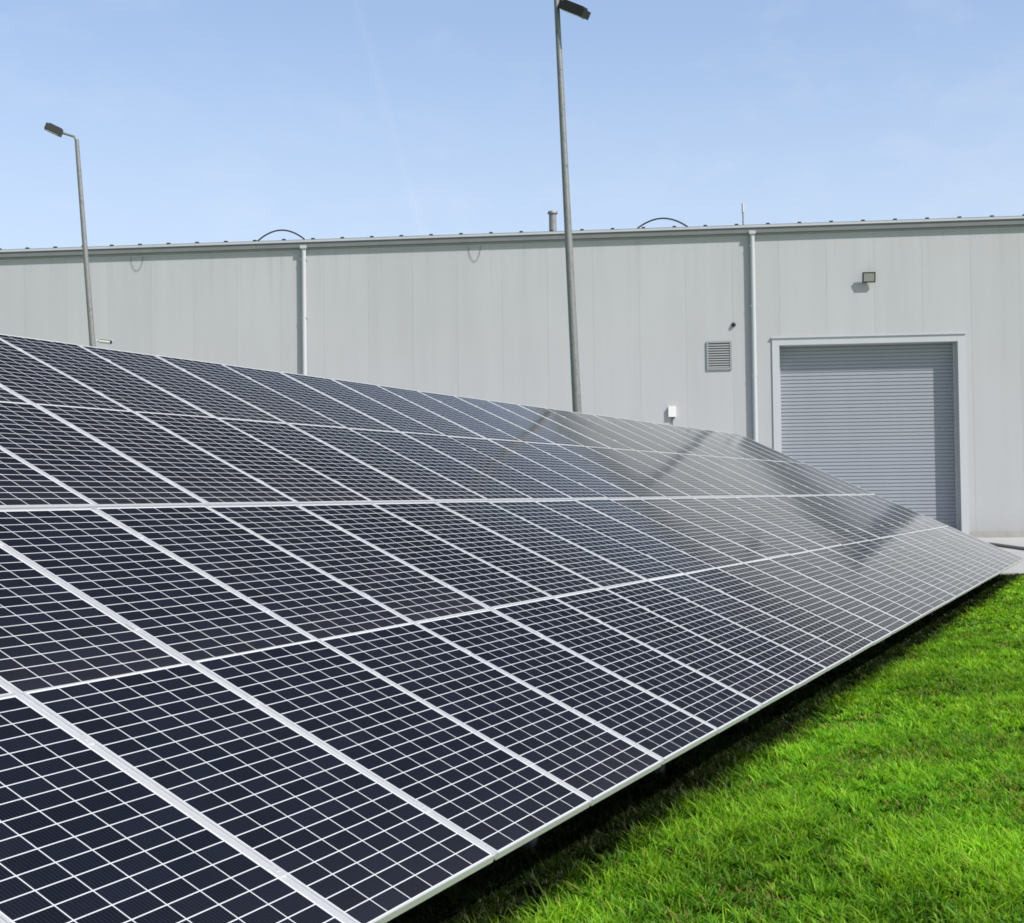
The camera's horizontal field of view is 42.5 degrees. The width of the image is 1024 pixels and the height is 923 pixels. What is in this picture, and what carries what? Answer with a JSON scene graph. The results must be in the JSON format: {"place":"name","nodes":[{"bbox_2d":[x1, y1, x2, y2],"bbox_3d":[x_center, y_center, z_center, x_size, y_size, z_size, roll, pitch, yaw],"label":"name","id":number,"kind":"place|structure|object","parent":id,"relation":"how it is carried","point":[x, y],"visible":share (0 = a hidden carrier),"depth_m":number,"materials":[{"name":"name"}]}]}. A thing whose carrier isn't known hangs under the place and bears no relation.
{"place":"outdoors","nodes":[
{"label":"outdoors","id":0,"kind":"place"},
{"bbox_2d":[0,203,1023,537],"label":"industrial hall","id":1,"kind":"structure","parent":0,"point":[882,359],"depth_m":56.79,"materials":[{"name":"paint"}]},
{"bbox_2d":[0,0,1023,248],"label":"sky","id":2,"kind":"structure","parent":0,"point":[201,121],"materials":[{"name":"blue"}]},
{"bbox_2d":[386,594,1023,922],"bbox_3d":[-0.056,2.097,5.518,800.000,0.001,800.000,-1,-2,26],"label":"ground","id":3,"kind":"structure","parent":0,"point":[651,781],"depth_m":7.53,"materials":[{"name":"green plant"}]},
{"bbox_2d":[0,334,1023,922],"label":"solar panels","id":4,"kind":"object","parent":3,"relation":"on","point":[284,648],"visible":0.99,"depth_m":8.21,"materials":[{"name":"black glass"}]},
{"bbox_2d":[554,0,590,412],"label":"street lamp","id":5,"kind":"object","parent":3,"relation":"on","point":[574,9],"visible":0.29,"depth_m":26.94,"materials":[{"name":"grey metal"}]},
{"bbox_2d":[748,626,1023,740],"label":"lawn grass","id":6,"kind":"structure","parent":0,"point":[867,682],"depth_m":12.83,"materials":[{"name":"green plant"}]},
{"bbox_2d":[905,573,1023,633],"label":"lawn grass","id":7,"kind":"structure","parent":0,"point":[965,611],"depth_m":20.99,"materials":[{"name":"green plant"}]},
{"bbox_2d":[978,537,1023,574],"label":"yard paving","id":8,"kind":"structure","parent":0,"point":[1014,545],"depth_m":45.16,"materials":[{"name":"concrete"}]},
{"bbox_2d":[44,122,112,346],"bbox_3d":[-11.479,-2.818,34.934,1.789,12.325,0.480,0,-2,-9],"label":"street lamp","id":9,"kind":"object","parent":8,"relation":"on","point":[53,129],"visible":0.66,"depth_m":34.94,"materials":[{"name":"grey metal"}]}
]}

